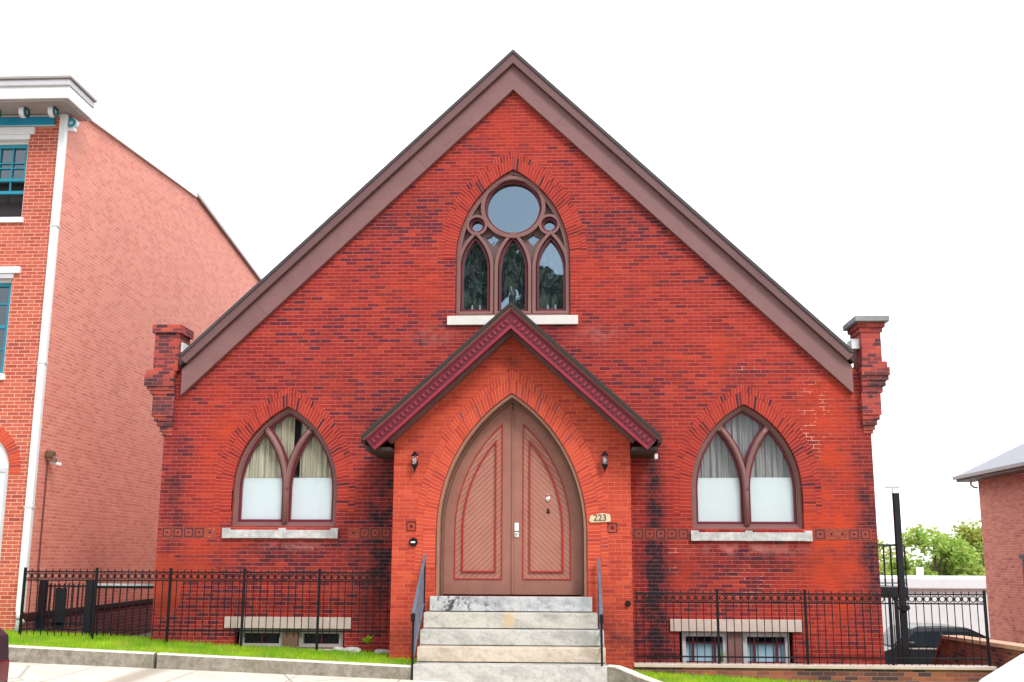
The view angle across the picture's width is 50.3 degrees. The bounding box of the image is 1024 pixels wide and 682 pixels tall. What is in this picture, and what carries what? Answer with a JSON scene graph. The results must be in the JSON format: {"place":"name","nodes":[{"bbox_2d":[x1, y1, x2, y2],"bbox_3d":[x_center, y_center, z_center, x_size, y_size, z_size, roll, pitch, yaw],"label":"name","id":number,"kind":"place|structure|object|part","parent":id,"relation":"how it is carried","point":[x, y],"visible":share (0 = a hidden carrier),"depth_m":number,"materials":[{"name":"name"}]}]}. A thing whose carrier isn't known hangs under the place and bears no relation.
{"place":"outdoors","nodes":[
{"label":"outdoors","id":0,"kind":"place"},
{"bbox_2d":[2,629,417,664],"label":"lawn","id":1,"kind":"structure","parent":0,"point":[215,648],"depth_m":17.48,"materials":[{"name":"plant"}]},
{"bbox_2d":[14,615,19,631],"bbox_3d":[-8.530,4.921,18.809,0.125,0.364,0.110,0,-11,3],"label":"standpipe","id":2,"kind":"object","parent":1,"relation":"on","point":[17,623],"visible":0.51,"depth_m":18.78,"materials":[{"name":"grey plastic"}]},
{"bbox_2d":[18,567,388,649],"bbox_3d":[-5.123,4.469,18.064,6.181,1.377,0.038,0,-11,3],"label":"iron fence","id":3,"kind":"object","parent":1,"relation":"on","point":[170,580],"visible":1,"depth_m":18.10,"materials":[{"name":"black metal"}]},
{"bbox_2d":[333,646,343,651],"bbox_3d":[-2.870,5.106,18.025,0.187,0.100,0.166,0,-11,3],"label":"garden stone","id":4,"kind":"object","parent":1,"relation":"on","point":[338,648],"visible":0.69,"depth_m":17.97,"materials":[{"name":"white stone"}]},
{"bbox_2d":[342,647,360,652],"bbox_3d":[-2.645,5.101,17.960,0.330,0.122,0.203,0,-11,3],"label":"garden stone","id":5,"kind":"object","parent":1,"relation":"on","point":[353,649],"visible":0.7,"depth_m":17.90,"materials":[{"name":"white stone"}]},
{"bbox_2d":[360,635,371,643],"bbox_3d":[-2.381,4.918,17.961,0.281,0.138,0.263,8,-14,-34],"label":"weed","id":6,"kind":"object","parent":1,"relation":"on","point":[367,640],"visible":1,"depth_m":17.90,"materials":[{"name":"green plant"}]},
{"bbox_2d":[374,649,388,653],"bbox_3d":[-2.137,5.110,17.908,0.294,0.094,0.181,0,-11,3],"label":"garden stone","id":7,"kind":"object","parent":1,"relation":"on","point":[381,650],"visible":0.65,"depth_m":17.85,"materials":[{"name":"grey stone"}]},
{"bbox_2d":[8,662,440,681],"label":"pavement","id":8,"kind":"structure","parent":0,"point":[29,672],"depth_m":15.43,"materials":[{"name":"concrete"}]},
{"bbox_2d":[413,596,606,681],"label":"front steps","id":9,"kind":"structure","parent":8,"relation":"on","point":[505,639],"depth_m":16.43,"materials":[{"name":"stone"}]},
{"bbox_2d":[411,555,426,679],"bbox_3d":[-1.420,4.189,16.588,0.060,1.839,1.286,0,-11,3],"label":"handrail","id":10,"kind":"object","parent":9,"relation":"on","point":[416,615],"visible":0.99,"depth_m":16.52,"materials":[{"name":"black metal"}]},
{"bbox_2d":[597,558,603,665],"bbox_3d":[1.385,4.192,16.446,0.167,1.799,1.286,0,-11,3],"label":"handrail","id":11,"kind":"object","parent":9,"relation":"on","point":[600,616],"visible":1,"depth_m":16.14,"materials":[{"name":"black metal"}]},
{"bbox_2d":[0,0,1023,564],"label":"sky","id":12,"kind":"structure","parent":0,"point":[867,156],"materials":[{"name":"white"}]},
{"bbox_2d":[134,567,924,661],"bbox_3d":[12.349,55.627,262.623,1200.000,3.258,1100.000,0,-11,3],"label":"ground","id":13,"kind":"structure","parent":0,"point":[148,634],"depth_m":24.35,"materials":[{"name":"green plant"}]},
{"bbox_2d":[9,645,156,668],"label":"kerb","id":14,"kind":"structure","parent":13,"relation":"on","point":[71,656],"depth_m":16.15,"materials":[{"name":"concrete"}]},
{"bbox_2d":[0,75,261,635],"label":"townhouse","id":15,"kind":"structure","parent":13,"relation":"on","point":[146,242],"depth_m":21.89,"materials":[{"name":"brick"}]},
{"bbox_2d":[0,266,20,379],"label":"sash window","id":16,"kind":"structure","parent":15,"relation":"in","point":[6,272],"depth_m":20.34,"materials":[{"name":"white paint"}]},
{"bbox_2d":[0,127,35,222],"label":"sash window","id":17,"kind":"structure","parent":15,"relation":"in","point":[14,141],"depth_m":20.92,"materials":[{"name":"white paint"}]},
{"bbox_2d":[15,113,68,624],"bbox_3d":[-8.550,0.304,19.881,0.208,9.470,0.197,0,-11,3],"label":"downspout","id":18,"kind":"object","parent":15,"relation":"attached to","point":[42,363],"visible":0.84,"depth_m":19.86,"materials":[{"name":"white paint"}]},
{"bbox_2d":[36,451,61,581],"bbox_3d":[-8.407,3.175,19.779,0.270,2.360,0.169,0,-11,3],"label":"security light","id":19,"kind":"object","parent":15,"relation":"attached to","point":[51,455],"visible":1,"depth_m":19.91,"materials":[{"name":"brown metal"}]},
{"bbox_2d":[35,581,94,634],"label":"alley gate","id":20,"kind":"structure","parent":15,"relation":"attached to","point":[60,606],"depth_m":19.56,"materials":[{"name":"black metal"}]},
{"bbox_2d":[95,583,153,632],"bbox_3d":[-6.941,4.799,19.570,1.180,0.865,0.050,0,-11,3],"label":"alley railing","id":21,"kind":"object","parent":20,"relation":"attached to","point":[117,585],"visible":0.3,"depth_m":19.61,"materials":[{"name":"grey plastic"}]},
{"bbox_2d":[156,652,410,679],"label":"kerb","id":22,"kind":"structure","parent":13,"relation":"on","point":[181,661],"depth_m":15.98,"materials":[{"name":"concrete"}]},
{"bbox_2d":[144,49,889,669],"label":"church","id":23,"kind":"structure","parent":13,"relation":"on","point":[512,295],"depth_m":18.74,"materials":[{"name":"brick"}]},
{"bbox_2d":[239,628,282,646],"bbox_3d":[-4.239,5.034,18.494,0.756,0.301,0.110,0,-11,3],"label":"cellar window","id":24,"kind":"structure","parent":23,"relation":"in","point":[275,640],"depth_m":18.52,"materials":[{"name":"beige paint"}]},
{"bbox_2d":[232,407,336,526],"bbox_3d":[-3.910,2.205,19.116,2.030,2.280,0.385,0,-11,3],"label":"window","id":25,"kind":"structure","parent":23,"relation":"in","point":[286,474],"depth_m":19.03,"materials":[{"name":"white glass"}]},
{"bbox_2d":[299,629,344,647],"bbox_3d":[-3.221,5.028,18.443,0.756,0.301,0.110,0,-11,3],"label":"cellar window","id":26,"kind":"structure","parent":23,"relation":"in","point":[305,640],"depth_m":18.43,"materials":[{"name":"beige paint"}]},
{"bbox_2d":[409,538,417,545],"bbox_3d":[-1.586,3.226,17.492,0.140,0.140,0.055,0,-11,3],"label":"doorbell","id":27,"kind":"object","parent":23,"relation":"attached to","point":[413,541],"visible":1,"depth_m":17.47,"materials":[{"name":"black metal"}]},
{"bbox_2d":[411,451,418,471],"bbox_3d":[-1.574,1.959,17.685,0.124,0.330,0.171,0,-11,3],"label":"wall lantern","id":28,"kind":"object","parent":23,"relation":"attached to","point":[414,461],"depth_m":17.64,"materials":[{"name":"black metal"}]},
{"bbox_2d":[444,403,512,594],"bbox_3d":[-0.549,2.581,17.995,1.109,3.121,0.100,0,-11,3],"label":"door leaf","id":29,"kind":"structure","parent":23,"relation":"in","point":[477,538],"depth_m":17.91,"materials":[{"name":"paint"}]},
{"bbox_2d":[455,171,569,315],"bbox_3d":[0.022,-1.744,19.611,2.034,2.720,0.210,0,-11,3],"label":"gable window","id":30,"kind":"structure","parent":23,"relation":"in","point":[529,269],"depth_m":19.57,"materials":[{"name":"brown paint"}]},
{"bbox_2d":[513,403,580,594],"bbox_3d":[0.570,2.571,17.920,1.109,3.121,0.140,0,-11,3],"label":"door leaf","id":31,"kind":"structure","parent":23,"relation":"in","point":[547,528],"depth_m":17.85,"materials":[{"name":"paint"}]},
{"bbox_2d":[589,513,610,522],"bbox_3d":[1.407,2.828,17.426,0.348,0.150,0.039,0,-11,3],"label":"number plaque","id":32,"kind":"object","parent":23,"relation":"attached to","point":[602,517],"visible":1,"depth_m":17.41,"materials":[{"name":"beige wood"}]},
{"bbox_2d":[601,451,608,471],"bbox_3d":[1.492,1.942,17.533,0.124,0.330,0.171,0,-11,3],"label":"wall lantern","id":33,"kind":"object","parent":23,"relation":"attached to","point":[604,461],"depth_m":17.49,"materials":[{"name":"black metal"}]},
{"bbox_2d":[680,631,726,662],"bbox_3d":[3.195,5.211,18.180,0.756,0.915,0.300,0,-11,3],"label":"cellar window","id":34,"kind":"structure","parent":23,"relation":"in","point":[685,635],"depth_m":18.11,"materials":[{"name":"white glass"}]},
{"bbox_2d":[691,405,802,528],"bbox_3d":[3.977,2.155,18.664,1.854,2.105,0.262,0,-11,3],"label":"window","id":35,"kind":"structure","parent":23,"relation":"in","point":[745,475],"depth_m":18.63,"materials":[{"name":"white glass"}]},
{"bbox_2d":[743,632,789,662],"bbox_3d":[4.209,5.205,18.130,0.766,0.915,0.300,0,-11,3],"label":"cellar window","id":36,"kind":"structure","parent":23,"relation":"in","point":[753,635],"depth_m":18.06,"materials":[{"name":"white glass"}]},
{"bbox_2d":[607,665,661,681],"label":"kerb","id":37,"kind":"structure","parent":13,"relation":"on","point":[617,673],"depth_m":15.50,"materials":[{"name":"concrete"}]},
{"bbox_2d":[634,662,996,681],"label":"garden wall","id":38,"kind":"structure","parent":13,"relation":"on","point":[879,673],"depth_m":16.81,"materials":[{"name":"brick"}]},
{"bbox_2d":[635,589,990,665],"bbox_3d":[4.671,4.502,17.052,5.451,1.197,0.038,0,-11,3],"label":"iron fence","id":39,"kind":"object","parent":38,"relation":"on","point":[889,603],"visible":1,"depth_m":17.06,"materials":[{"name":"black metal"}]},
{"bbox_2d":[885,486,899,492],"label":"street lamp","id":40,"kind":"object","parent":13,"relation":"on","point":[892,487],"visible":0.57,"depth_m":76.85,"materials":[{"name":"white metal"}]},
{"bbox_2d":[878,544,908,663],"bbox_3d":[6.681,5.203,20.129,0.950,2.840,1.300,0,-11,3],"label":"side landing","id":41,"kind":"object","parent":13,"relation":"on","point":[892,588],"visible":0.35,"depth_m":19.61,"materials":[{"name":"black metal"}]},
{"bbox_2d":[877,535,912,574],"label":"broadleaf tree","id":42,"kind":"object","parent":13,"relation":"on","point":[881,566],"visible":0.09,"depth_m":58.28,"materials":[{"name":"green plant"}]},
{"bbox_2d":[891,493,909,663],"bbox_3d":[6.525,4.242,18.213,0.180,3.375,0.155,0,-11,3],"label":"steel post","id":43,"kind":"object","parent":13,"relation":"on","point":[898,544],"visible":0.86,"depth_m":18.26,"materials":[{"name":"black metal"}]},
{"bbox_2d":[880,567,989,637],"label":"white garage","id":44,"kind":"structure","parent":13,"relation":"on","point":[920,582],"depth_m":38.90,"materials":[{"name":"paint"}]},
{"bbox_2d":[885,523,984,575],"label":"broadleaf tree","id":45,"kind":"object","parent":13,"relation":"on","point":[961,560],"visible":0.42,"depth_m":50.42,"materials":[{"name":"green plant"}]},
{"bbox_2d":[883,623,992,664],"bbox_3d":[10.447,8.013,27.392,3.764,1.740,2.170,0,-11,3],"label":"parked suv","id":46,"kind":"object","parent":13,"relation":"on","point":[929,638],"visible":0.09,"depth_m":26.71,"materials":[{"name":"black paint"}]},
{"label":"windows","id":47,"kind":"part","parent":46,"relation":"part of","materials":[{"name":"black glass"}]},
{"bbox_2d":[950,519,984,567],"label":"broadleaf tree","id":48,"kind":"object","parent":13,"relation":"on","point":[972,536],"visible":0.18,"depth_m":52.58,"materials":[{"name":"green plant"}]},
{"bbox_2d":[931,635,1023,670],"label":"ramp wall","id":49,"kind":"structure","parent":13,"relation":"on","point":[1003,653],"depth_m":18.15,"materials":[{"name":"brick"}]},
{"bbox_2d":[952,443,1023,643],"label":"brick house","id":50,"kind":"structure","parent":13,"relation":"on","point":[999,479],"depth_m":30.02,"materials":[{"name":"red brick"},{"name":"grey shingle"},{"name":"grey painted trim"}]},
{"bbox_2d":[1022,560,1023,580],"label":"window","id":51,"kind":"structure","parent":50,"relation":"in","point":[1022,560],"depth_m":28.68,"materials":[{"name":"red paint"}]},
{"bbox_2d":[632,669,836,681],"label":"grass","id":52,"kind":"structure","parent":0,"point":[705,677],"depth_m":16.32,"materials":[{"name":"green plant"}]},
{"bbox_2d":[979,653,1023,681],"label":"parked car","id":53,"kind":"object","parent":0,"point":[1012,670],"visible":1,"depth_m":10.69,"materials":[{"name":"white paint"}]},
{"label":"street","id":54,"kind":"structure","parent":0,"visible":0},
{"bbox_2d":[0,628,9,681],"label":"parked car","id":55,"kind":"object","parent":54,"relation":"on","point":[4,654],"visible":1,"depth_m":11.46,"materials":[{"name":"grey paint"}]}
]}

